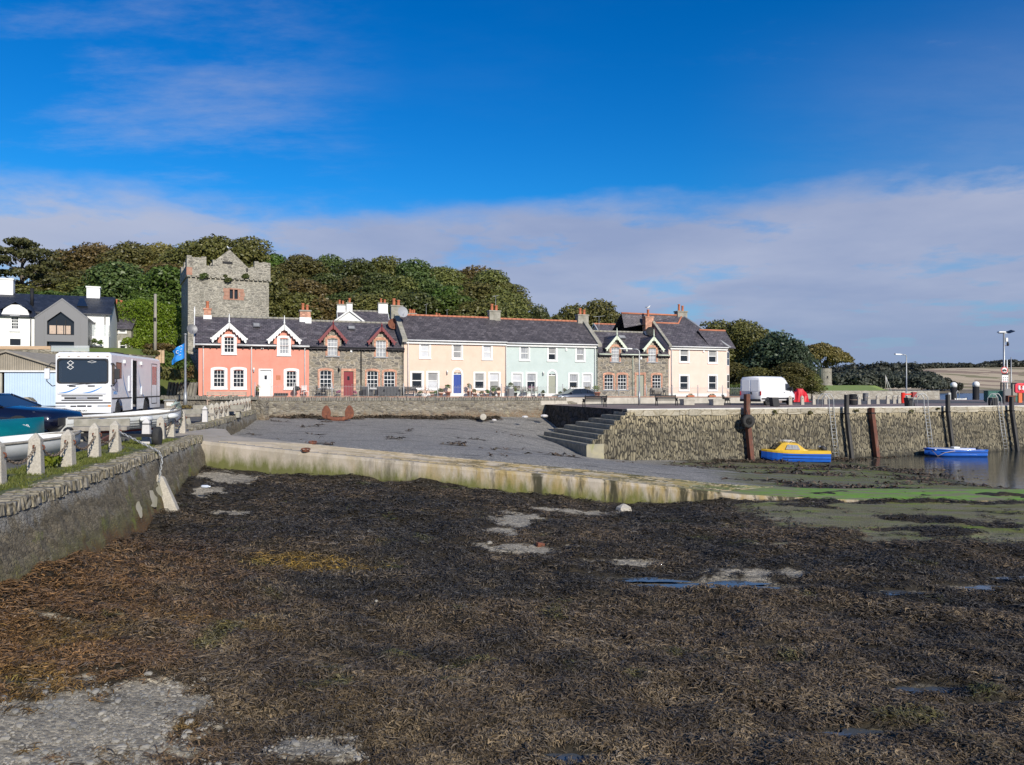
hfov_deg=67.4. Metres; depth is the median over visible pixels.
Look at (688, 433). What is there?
pier wall
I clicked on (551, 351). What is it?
window
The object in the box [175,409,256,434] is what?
quay wall
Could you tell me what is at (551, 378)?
door
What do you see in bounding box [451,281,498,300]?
broadleaf tree
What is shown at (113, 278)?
broadleaf tree
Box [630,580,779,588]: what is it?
puddle
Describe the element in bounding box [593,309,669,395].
cottage
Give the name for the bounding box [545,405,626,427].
pier end wall
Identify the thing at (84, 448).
chain
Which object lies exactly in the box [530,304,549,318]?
broadleaf tree
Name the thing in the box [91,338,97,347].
potted plant
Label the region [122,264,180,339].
broadleaf tree
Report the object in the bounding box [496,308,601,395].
terraced house
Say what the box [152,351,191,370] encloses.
shrub
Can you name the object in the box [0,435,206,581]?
quay wall
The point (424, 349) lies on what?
window
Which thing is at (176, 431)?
quay ground
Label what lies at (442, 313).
broadleaf tree
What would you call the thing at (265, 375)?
door
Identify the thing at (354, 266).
broadleaf tree
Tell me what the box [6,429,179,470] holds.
quay ground
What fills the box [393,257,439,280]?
broadleaf tree
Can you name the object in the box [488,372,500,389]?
window
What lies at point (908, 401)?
fender block
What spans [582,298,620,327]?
broadleaf tree
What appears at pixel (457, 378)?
door
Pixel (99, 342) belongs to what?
potted plant
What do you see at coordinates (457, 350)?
window
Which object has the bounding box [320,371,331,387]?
window
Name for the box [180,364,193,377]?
shrub
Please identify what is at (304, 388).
garden chair
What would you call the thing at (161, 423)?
stone bollard
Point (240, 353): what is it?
cottage
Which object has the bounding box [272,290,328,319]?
broadleaf tree
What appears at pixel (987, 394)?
green cabinet
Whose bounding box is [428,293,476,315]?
broadleaf tree
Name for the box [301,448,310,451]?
mooring ring
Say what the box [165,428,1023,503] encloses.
slipway
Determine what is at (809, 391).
broadleaf tree
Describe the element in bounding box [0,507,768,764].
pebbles
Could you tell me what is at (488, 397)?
pavement
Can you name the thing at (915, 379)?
woodland
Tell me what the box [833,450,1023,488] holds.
harbour water
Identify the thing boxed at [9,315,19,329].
window
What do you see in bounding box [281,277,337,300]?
broadleaf tree
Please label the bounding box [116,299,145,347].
stone house
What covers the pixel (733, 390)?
hedge
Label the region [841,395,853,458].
fender pile
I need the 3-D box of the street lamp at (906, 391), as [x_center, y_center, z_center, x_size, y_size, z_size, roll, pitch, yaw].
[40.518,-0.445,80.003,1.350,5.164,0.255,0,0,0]
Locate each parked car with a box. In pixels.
[0,393,82,430]
[552,389,594,396]
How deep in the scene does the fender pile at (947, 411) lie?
64.94 m
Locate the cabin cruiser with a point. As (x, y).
(792, 451)
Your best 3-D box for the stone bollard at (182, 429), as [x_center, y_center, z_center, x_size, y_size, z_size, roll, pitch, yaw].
[-13.973,1.818,32.575,0.340,1.316,0.340,0,0,-13]
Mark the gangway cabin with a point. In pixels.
(1009, 391)
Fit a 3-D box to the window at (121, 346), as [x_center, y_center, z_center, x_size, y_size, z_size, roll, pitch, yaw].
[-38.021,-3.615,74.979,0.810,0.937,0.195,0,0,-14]
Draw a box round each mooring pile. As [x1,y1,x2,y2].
[950,382,956,399]
[972,381,979,399]
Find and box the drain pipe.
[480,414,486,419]
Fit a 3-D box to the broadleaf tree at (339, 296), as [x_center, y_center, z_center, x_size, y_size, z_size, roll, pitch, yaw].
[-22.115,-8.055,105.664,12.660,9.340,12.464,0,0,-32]
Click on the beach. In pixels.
(424, 435)
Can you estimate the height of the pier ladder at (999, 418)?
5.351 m
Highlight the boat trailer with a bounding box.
[63,427,162,448]
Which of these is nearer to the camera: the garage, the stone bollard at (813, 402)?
the garage
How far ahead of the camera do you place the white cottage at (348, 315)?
82.59 m
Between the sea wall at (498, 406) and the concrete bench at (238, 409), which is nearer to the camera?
the concrete bench at (238, 409)
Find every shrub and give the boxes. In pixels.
[120,336,152,348]
[141,349,159,354]
[143,342,175,351]
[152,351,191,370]
[160,365,187,380]
[178,377,196,393]
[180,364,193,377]
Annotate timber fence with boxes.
[0,346,50,349]
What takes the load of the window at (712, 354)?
in the corner house at (699, 355)
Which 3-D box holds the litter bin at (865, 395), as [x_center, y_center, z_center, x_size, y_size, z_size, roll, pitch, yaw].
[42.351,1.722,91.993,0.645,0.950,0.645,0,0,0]
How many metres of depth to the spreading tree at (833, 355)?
167.24 m
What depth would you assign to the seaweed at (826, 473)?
48.78 m
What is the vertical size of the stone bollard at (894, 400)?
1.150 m
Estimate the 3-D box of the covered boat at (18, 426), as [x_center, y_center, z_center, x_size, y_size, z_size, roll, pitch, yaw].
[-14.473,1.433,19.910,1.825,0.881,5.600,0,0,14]
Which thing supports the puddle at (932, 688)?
on the beach
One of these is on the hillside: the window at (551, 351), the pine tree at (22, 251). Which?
the pine tree at (22, 251)
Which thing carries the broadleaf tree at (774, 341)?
on the pavement at (651, 406)
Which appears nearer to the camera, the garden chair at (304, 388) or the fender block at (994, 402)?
the garden chair at (304, 388)
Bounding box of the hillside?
[51,324,197,399]
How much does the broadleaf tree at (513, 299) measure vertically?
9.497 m
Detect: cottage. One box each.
[187,301,311,395]
[305,319,404,395]
[335,298,363,320]
[336,299,388,321]
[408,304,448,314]
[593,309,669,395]
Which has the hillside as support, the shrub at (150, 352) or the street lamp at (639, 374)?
the shrub at (150, 352)
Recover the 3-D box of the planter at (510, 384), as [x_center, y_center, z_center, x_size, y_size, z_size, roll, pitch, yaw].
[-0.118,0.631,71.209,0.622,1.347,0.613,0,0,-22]
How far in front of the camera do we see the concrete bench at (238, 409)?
47.09 m
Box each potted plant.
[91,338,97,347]
[96,340,103,347]
[445,384,450,395]
[467,384,471,395]
[592,386,600,395]
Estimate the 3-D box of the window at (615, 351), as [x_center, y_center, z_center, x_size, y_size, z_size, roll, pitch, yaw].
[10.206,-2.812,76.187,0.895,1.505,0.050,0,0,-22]
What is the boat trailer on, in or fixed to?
on the quay ground at (83, 444)
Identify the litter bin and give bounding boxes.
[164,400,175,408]
[849,394,856,404]
[863,393,868,400]
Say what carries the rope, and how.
on the clinker boat at (136, 422)
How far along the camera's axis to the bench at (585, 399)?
60.24 m
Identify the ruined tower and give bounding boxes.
[816,368,831,384]
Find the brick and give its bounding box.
[536,542,544,546]
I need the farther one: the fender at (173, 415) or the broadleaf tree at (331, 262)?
the broadleaf tree at (331, 262)
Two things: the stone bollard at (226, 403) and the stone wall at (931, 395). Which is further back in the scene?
the stone wall at (931, 395)
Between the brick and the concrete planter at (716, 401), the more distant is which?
the concrete planter at (716, 401)
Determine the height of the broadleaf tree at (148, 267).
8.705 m
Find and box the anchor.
[322,405,353,420]
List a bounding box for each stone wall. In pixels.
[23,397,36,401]
[729,390,939,402]
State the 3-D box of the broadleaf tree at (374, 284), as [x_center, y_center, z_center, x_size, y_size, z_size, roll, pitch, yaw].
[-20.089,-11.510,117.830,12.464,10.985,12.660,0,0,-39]
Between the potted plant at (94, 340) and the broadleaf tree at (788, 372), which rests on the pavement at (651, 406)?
the broadleaf tree at (788, 372)
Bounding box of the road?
[590,399,1007,404]
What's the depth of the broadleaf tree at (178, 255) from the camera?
132.15 m
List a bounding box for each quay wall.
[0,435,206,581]
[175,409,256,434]
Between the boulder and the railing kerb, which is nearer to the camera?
the boulder
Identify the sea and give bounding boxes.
[940,393,983,399]
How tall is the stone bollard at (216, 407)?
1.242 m
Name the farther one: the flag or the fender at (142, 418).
the flag
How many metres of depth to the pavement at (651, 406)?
67.06 m
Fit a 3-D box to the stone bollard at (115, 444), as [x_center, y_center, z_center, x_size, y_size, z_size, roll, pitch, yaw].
[-11.855,1.784,22.973,0.340,1.294,0.340,0,0,-8]
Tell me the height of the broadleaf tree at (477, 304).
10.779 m
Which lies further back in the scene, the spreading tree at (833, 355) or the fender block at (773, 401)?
the spreading tree at (833, 355)
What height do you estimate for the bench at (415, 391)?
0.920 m
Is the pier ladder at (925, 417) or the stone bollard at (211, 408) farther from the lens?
the pier ladder at (925, 417)
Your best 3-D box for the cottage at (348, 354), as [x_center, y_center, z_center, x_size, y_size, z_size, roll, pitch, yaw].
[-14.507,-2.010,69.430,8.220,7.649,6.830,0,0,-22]
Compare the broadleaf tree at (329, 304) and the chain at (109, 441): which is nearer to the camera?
the chain at (109, 441)
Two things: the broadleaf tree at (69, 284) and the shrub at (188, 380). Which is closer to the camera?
the shrub at (188, 380)
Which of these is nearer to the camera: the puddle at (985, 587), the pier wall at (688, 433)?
the puddle at (985, 587)
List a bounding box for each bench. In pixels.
[71,418,129,441]
[183,409,213,423]
[193,405,243,417]
[206,392,246,404]
[405,386,417,395]
[582,395,606,406]
[651,387,665,395]
[655,395,677,405]
[722,395,730,404]
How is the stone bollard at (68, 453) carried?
on the quay ground at (83, 444)
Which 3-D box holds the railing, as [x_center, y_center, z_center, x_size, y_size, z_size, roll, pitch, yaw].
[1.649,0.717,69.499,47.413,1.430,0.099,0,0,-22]
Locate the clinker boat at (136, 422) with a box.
[48,407,181,432]
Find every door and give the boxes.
[4,372,55,405]
[48,342,73,347]
[260,370,270,394]
[344,371,352,395]
[454,375,460,392]
[549,376,554,392]
[637,375,643,395]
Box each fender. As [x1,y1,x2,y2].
[139,416,152,420]
[167,413,178,417]
[741,409,754,427]
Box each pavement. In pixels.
[259,397,781,402]
[546,399,1023,408]
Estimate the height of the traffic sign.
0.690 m
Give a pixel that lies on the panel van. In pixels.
(760, 388)
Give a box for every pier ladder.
[817,394,838,456]
[912,393,933,447]
[987,393,1007,450]
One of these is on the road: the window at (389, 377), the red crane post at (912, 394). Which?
the red crane post at (912, 394)
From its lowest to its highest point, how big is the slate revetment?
1.748 m
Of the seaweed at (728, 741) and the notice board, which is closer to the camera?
the seaweed at (728, 741)
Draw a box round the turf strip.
[0,443,147,494]
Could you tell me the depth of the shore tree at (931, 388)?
612.24 m
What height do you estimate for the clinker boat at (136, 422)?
0.839 m
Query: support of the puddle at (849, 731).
on the beach
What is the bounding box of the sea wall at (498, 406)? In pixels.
[260,397,576,417]
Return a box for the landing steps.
[537,411,636,460]
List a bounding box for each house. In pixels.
[0,278,118,347]
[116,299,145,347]
[180,250,270,370]
[389,295,506,395]
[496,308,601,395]
[592,323,614,330]
[612,304,734,395]
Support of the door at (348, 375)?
in the cottage at (348, 354)
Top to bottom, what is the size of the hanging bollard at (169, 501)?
1.477 m
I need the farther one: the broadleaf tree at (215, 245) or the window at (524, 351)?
the broadleaf tree at (215, 245)
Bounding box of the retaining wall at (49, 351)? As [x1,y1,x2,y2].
[0,349,154,357]
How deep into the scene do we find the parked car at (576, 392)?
71.05 m
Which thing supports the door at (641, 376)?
in the cottage at (617, 367)
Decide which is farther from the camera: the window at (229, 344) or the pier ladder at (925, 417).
the pier ladder at (925, 417)
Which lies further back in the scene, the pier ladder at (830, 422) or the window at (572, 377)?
the window at (572, 377)
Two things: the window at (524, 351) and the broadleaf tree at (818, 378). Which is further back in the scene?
the broadleaf tree at (818, 378)
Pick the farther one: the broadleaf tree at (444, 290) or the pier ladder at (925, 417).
the broadleaf tree at (444, 290)
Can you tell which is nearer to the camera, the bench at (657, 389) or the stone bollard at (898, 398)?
the bench at (657, 389)
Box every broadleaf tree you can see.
[15,283,49,293]
[19,290,71,295]
[24,248,85,285]
[32,281,74,291]
[52,269,89,280]
[53,276,98,294]
[55,242,114,277]
[63,259,161,322]
[94,240,160,267]
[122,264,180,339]
[129,241,174,266]
[134,262,182,274]
[153,239,212,265]
[182,233,246,265]
[232,236,275,265]
[245,263,297,317]
[256,253,292,275]
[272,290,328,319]
[274,254,331,279]
[277,275,305,293]
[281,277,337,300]
[290,295,341,319]
[304,253,345,278]
[305,271,346,294]
[322,291,358,316]
[327,275,368,295]
[328,292,391,318]
[332,257,380,278]
[352,270,413,295]
[359,289,416,317]
[368,255,403,276]
[376,290,442,319]
[385,274,422,295]
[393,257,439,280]
[405,277,443,296]
[423,265,469,287]
[427,301,451,314]
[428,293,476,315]
[430,285,476,297]
[445,298,494,315]
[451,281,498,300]
[458,264,488,282]
[469,268,516,293]
[471,285,532,318]
[472,300,531,318]
[482,308,531,318]
[485,295,527,313]
[486,279,535,312]
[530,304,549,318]
[552,303,594,324]
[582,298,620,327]
[699,319,744,362]
[724,318,763,366]
[729,361,747,395]
[731,326,771,367]
[731,367,777,385]
[740,329,812,375]
[770,362,819,389]
[774,338,821,390]
[790,369,827,391]
[806,385,824,399]
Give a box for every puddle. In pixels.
[545,753,609,763]
[621,577,691,581]
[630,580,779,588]
[819,728,889,737]
[884,590,933,594]
[894,686,963,692]
[953,585,997,590]
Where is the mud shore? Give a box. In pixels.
[905,389,999,392]
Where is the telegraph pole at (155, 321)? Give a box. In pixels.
[153,294,156,349]
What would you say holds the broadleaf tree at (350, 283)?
on the hillside
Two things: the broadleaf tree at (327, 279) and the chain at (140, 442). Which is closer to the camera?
the chain at (140, 442)
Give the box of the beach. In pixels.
[0,415,1023,764]
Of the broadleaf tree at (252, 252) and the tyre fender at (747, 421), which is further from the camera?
the broadleaf tree at (252, 252)
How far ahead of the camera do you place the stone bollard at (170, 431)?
30.27 m
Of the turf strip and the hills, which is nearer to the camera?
the turf strip
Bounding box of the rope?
[170,400,182,425]
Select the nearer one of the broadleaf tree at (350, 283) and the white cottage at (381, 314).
the white cottage at (381, 314)
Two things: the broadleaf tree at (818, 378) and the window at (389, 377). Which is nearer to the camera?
the window at (389, 377)
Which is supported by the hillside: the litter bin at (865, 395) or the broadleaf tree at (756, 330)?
the broadleaf tree at (756, 330)
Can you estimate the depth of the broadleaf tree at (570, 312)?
116.24 m
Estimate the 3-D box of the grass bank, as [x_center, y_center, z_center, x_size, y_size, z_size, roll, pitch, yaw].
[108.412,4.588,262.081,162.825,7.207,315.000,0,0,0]
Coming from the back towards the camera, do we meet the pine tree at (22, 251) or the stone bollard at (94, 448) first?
the pine tree at (22, 251)
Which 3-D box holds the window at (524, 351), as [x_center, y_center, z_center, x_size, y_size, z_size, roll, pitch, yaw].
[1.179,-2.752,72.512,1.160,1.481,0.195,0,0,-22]
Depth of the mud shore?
624.43 m
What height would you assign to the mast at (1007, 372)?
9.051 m
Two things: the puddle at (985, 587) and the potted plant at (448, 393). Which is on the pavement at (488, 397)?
the potted plant at (448, 393)
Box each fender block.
[768,397,779,405]
[904,398,914,405]
[988,397,997,405]
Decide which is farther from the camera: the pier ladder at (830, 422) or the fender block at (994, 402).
the fender block at (994, 402)
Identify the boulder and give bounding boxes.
[616,504,631,510]
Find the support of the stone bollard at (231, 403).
on the quay ground at (195, 419)
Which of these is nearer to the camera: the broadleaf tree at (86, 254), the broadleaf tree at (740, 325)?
the broadleaf tree at (740, 325)
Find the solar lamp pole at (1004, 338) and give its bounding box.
[997,330,1014,403]
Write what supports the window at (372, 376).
in the cottage at (348, 354)
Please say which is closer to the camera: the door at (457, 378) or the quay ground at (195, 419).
the quay ground at (195, 419)
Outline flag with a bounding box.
[172,343,184,364]
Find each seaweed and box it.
[0,465,1023,764]
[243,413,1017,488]
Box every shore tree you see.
[923,385,942,390]
[936,377,951,390]
[952,381,963,390]
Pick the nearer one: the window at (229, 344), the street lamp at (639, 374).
the window at (229, 344)
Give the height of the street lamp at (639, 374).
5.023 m
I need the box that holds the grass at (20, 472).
[0,437,180,490]
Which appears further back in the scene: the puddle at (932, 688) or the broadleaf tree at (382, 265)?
the broadleaf tree at (382, 265)
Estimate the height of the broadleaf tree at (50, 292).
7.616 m
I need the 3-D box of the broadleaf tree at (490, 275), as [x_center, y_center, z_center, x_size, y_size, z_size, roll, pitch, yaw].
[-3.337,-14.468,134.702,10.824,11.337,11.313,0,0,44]
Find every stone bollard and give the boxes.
[0,442,6,484]
[27,433,44,474]
[59,429,75,466]
[87,423,101,457]
[108,421,121,451]
[156,416,165,438]
[166,419,175,436]
[178,410,186,432]
[209,403,214,419]
[214,403,219,418]
[219,402,224,416]
[224,401,229,415]
[229,400,233,414]
[788,396,791,404]
[800,396,803,404]
[811,395,815,404]
[857,396,860,404]
[867,395,870,403]
[876,395,879,403]
[885,395,889,403]
[892,395,895,403]
[897,395,900,402]
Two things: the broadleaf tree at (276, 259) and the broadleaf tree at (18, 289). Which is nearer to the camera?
the broadleaf tree at (18, 289)
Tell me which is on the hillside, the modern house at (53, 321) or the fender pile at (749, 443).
the modern house at (53, 321)
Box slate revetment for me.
[166,382,197,396]
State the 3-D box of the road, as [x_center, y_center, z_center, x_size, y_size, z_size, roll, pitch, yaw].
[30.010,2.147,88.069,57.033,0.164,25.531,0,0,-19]
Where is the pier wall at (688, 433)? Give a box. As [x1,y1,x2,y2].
[622,405,1023,459]
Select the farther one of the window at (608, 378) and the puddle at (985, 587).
the window at (608, 378)
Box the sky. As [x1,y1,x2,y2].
[0,0,1023,368]
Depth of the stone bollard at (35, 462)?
17.08 m
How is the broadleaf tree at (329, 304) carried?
on the hillside
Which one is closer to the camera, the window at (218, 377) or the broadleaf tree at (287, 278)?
the window at (218, 377)
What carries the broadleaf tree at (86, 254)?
on the hillside
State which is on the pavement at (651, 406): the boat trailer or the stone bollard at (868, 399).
the stone bollard at (868, 399)
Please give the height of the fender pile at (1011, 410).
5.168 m
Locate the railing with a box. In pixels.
[254,382,739,395]
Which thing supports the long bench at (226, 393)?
on the garden wall at (261, 407)
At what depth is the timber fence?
53.31 m
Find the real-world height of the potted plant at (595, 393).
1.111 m
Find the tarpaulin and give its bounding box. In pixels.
[792,388,810,401]
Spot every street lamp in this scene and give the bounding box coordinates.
[618,348,639,404]
[894,353,907,397]
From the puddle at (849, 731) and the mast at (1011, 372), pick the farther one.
the mast at (1011, 372)
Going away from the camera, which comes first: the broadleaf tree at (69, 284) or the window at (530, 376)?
the window at (530, 376)
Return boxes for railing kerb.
[253,396,739,396]
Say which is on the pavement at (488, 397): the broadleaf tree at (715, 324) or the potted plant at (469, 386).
the potted plant at (469, 386)
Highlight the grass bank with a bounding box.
[821,385,884,390]
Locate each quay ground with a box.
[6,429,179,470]
[46,403,208,426]
[129,427,188,436]
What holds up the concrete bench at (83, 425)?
on the quay ground at (83, 444)
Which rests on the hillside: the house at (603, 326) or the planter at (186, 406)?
the house at (603, 326)
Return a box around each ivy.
[197,273,208,279]
[223,274,231,282]
[241,273,249,278]
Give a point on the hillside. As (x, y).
(163, 384)
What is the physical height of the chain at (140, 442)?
1.478 m
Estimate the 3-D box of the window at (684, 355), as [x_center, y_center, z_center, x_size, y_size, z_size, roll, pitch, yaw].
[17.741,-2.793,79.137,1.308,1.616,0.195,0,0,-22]
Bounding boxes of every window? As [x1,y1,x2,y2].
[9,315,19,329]
[10,339,20,344]
[48,312,73,334]
[118,329,126,333]
[118,341,126,347]
[210,367,227,389]
[221,334,236,354]
[223,288,244,299]
[230,367,246,389]
[277,336,290,355]
[283,368,298,389]
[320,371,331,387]
[328,339,337,355]
[367,371,377,387]
[376,341,385,356]
[384,372,394,385]
[410,371,423,389]
[419,344,430,358]
[426,371,438,389]
[451,344,462,359]
[473,372,485,389]
[482,345,492,359]
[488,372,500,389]
[511,372,522,390]
[519,346,530,360]
[526,372,536,390]
[547,347,557,361]
[568,373,578,388]
[575,348,585,361]
[582,373,592,390]
[605,375,612,389]
[611,348,618,360]
[618,375,625,389]
[648,348,655,361]
[652,375,660,387]
[679,350,689,362]
[679,374,689,390]
[708,350,717,363]
[708,374,717,390]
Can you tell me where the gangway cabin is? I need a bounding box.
[1000,383,1023,400]
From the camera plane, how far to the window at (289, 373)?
64.63 m
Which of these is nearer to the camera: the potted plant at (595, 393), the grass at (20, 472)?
the grass at (20, 472)
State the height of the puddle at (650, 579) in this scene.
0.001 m
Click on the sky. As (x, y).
(848, 175)
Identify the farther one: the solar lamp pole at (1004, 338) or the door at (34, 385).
the solar lamp pole at (1004, 338)
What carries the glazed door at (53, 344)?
in the modern house at (53, 321)
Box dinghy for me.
[0,430,81,461]
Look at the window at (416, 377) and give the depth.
68.70 m
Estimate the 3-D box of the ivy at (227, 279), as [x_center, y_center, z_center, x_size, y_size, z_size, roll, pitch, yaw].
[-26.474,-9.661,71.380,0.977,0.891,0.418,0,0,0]
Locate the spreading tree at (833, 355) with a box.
[806,341,854,368]
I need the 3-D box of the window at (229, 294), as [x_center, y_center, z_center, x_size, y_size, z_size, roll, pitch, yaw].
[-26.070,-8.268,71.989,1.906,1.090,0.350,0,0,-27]
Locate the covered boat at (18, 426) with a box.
[0,417,44,436]
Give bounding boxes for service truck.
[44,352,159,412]
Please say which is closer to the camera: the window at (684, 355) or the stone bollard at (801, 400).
the stone bollard at (801, 400)
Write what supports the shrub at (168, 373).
on the hillside
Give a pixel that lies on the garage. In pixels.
(21, 374)
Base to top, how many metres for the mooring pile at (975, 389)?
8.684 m
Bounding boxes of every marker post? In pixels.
[141,418,151,444]
[201,406,207,421]
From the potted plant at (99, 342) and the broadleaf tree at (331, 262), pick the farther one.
the broadleaf tree at (331, 262)
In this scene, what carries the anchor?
on the beach
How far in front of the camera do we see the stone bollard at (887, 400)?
75.86 m
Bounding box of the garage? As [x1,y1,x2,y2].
[0,350,55,405]
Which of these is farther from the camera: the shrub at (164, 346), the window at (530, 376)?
the window at (530, 376)
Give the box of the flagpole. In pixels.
[183,333,186,404]
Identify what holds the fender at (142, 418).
hanging from the clinker boat at (136, 422)
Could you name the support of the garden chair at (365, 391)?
on the pavement at (488, 397)
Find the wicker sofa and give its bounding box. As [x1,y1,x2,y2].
[383,386,400,395]
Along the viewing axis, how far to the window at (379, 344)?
67.52 m
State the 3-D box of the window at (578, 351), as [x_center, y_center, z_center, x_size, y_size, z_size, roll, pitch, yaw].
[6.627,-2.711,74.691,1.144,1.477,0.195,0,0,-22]
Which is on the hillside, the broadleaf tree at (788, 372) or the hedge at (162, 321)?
the hedge at (162, 321)
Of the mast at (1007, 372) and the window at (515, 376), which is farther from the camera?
the mast at (1007, 372)
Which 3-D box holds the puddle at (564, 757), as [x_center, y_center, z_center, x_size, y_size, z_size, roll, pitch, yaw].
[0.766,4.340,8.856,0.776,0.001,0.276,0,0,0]
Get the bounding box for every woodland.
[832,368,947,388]
[903,359,1023,368]
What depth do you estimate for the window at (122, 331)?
75.03 m
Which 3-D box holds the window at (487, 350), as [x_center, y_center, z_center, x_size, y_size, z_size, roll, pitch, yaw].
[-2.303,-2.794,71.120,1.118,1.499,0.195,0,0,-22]
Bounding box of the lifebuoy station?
[1014,383,1023,402]
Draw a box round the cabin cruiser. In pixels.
[761,440,833,462]
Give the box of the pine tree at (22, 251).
[0,236,65,292]
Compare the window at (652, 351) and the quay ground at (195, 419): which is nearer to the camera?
the quay ground at (195, 419)
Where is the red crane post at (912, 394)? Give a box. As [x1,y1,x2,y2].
[901,392,916,402]
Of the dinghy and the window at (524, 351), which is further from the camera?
the window at (524, 351)
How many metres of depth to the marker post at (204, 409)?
40.08 m
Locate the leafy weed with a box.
[44,453,63,466]
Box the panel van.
[740,376,794,404]
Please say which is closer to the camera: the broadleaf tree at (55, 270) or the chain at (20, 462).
the chain at (20, 462)
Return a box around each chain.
[6,447,35,464]
[44,441,67,456]
[75,436,95,449]
[101,432,115,443]
[118,431,162,481]
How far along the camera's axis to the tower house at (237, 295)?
71.73 m
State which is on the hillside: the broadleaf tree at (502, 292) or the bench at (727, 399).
the broadleaf tree at (502, 292)
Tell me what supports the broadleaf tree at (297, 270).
on the hillside
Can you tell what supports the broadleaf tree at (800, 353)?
on the pavement at (651, 406)
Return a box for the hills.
[734,367,1023,389]
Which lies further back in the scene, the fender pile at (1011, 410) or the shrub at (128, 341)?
the shrub at (128, 341)
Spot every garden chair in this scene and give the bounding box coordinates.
[301,385,308,394]
[362,386,373,395]
[377,386,386,395]
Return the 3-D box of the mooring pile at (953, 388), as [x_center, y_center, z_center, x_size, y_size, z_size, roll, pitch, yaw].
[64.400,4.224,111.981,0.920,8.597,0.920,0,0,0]
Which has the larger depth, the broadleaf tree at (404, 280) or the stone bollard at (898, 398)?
the broadleaf tree at (404, 280)
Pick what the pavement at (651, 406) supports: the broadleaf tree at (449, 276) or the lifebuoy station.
the lifebuoy station
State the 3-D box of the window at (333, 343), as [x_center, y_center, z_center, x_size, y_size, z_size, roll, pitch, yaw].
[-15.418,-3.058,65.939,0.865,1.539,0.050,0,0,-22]
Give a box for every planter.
[181,404,192,409]
[507,382,513,395]
[679,399,694,404]
[708,399,723,404]
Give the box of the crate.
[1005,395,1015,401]
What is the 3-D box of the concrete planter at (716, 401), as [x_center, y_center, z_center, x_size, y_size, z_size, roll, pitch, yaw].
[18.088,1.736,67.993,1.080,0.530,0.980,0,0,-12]
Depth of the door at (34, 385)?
46.18 m
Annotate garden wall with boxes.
[160,395,268,419]
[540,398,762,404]
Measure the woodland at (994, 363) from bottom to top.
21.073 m
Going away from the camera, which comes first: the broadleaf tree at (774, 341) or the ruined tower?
the broadleaf tree at (774, 341)
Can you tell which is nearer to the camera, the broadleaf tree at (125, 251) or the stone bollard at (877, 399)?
the stone bollard at (877, 399)
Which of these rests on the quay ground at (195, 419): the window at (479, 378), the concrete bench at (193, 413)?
the concrete bench at (193, 413)
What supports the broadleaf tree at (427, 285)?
on the hillside
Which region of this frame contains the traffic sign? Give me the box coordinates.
[1001,367,1007,373]
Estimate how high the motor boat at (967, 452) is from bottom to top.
0.880 m
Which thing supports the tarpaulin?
on the pavement at (651, 406)
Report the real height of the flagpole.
5.274 m
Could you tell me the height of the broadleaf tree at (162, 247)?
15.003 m
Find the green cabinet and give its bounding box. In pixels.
[984,391,1002,401]
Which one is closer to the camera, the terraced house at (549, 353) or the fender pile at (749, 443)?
the fender pile at (749, 443)
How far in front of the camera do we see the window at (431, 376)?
69.22 m
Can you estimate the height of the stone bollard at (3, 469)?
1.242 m
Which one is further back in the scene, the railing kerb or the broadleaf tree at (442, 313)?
the broadleaf tree at (442, 313)
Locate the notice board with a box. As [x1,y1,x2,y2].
[1002,373,1007,381]
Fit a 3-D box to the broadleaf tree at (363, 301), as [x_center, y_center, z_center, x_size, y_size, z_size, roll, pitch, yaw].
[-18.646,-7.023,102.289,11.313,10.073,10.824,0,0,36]
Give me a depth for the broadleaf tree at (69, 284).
96.11 m
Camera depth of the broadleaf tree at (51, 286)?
102.23 m
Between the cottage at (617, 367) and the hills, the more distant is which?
the hills
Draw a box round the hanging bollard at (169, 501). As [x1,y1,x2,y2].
[157,474,178,511]
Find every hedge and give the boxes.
[117,297,180,348]
[729,383,739,394]
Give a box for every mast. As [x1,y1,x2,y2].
[1006,360,1007,388]
[1010,357,1011,388]
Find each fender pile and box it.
[741,394,754,460]
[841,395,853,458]
[866,408,879,456]
[942,395,954,447]
[1006,397,1019,450]
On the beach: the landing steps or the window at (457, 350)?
the landing steps
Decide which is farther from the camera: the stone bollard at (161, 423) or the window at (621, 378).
the window at (621, 378)
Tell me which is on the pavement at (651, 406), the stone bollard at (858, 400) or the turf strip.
the stone bollard at (858, 400)
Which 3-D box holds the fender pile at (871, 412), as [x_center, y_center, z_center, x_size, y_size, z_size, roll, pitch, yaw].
[29.184,4.212,62.022,0.460,4.354,1.189,0,0,-22]
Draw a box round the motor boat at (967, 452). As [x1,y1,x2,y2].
[924,446,987,456]
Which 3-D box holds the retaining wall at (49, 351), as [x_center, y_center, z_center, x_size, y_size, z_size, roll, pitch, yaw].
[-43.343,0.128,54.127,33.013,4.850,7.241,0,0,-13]
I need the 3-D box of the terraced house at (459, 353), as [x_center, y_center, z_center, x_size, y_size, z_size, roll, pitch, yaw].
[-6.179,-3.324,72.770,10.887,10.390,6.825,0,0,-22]

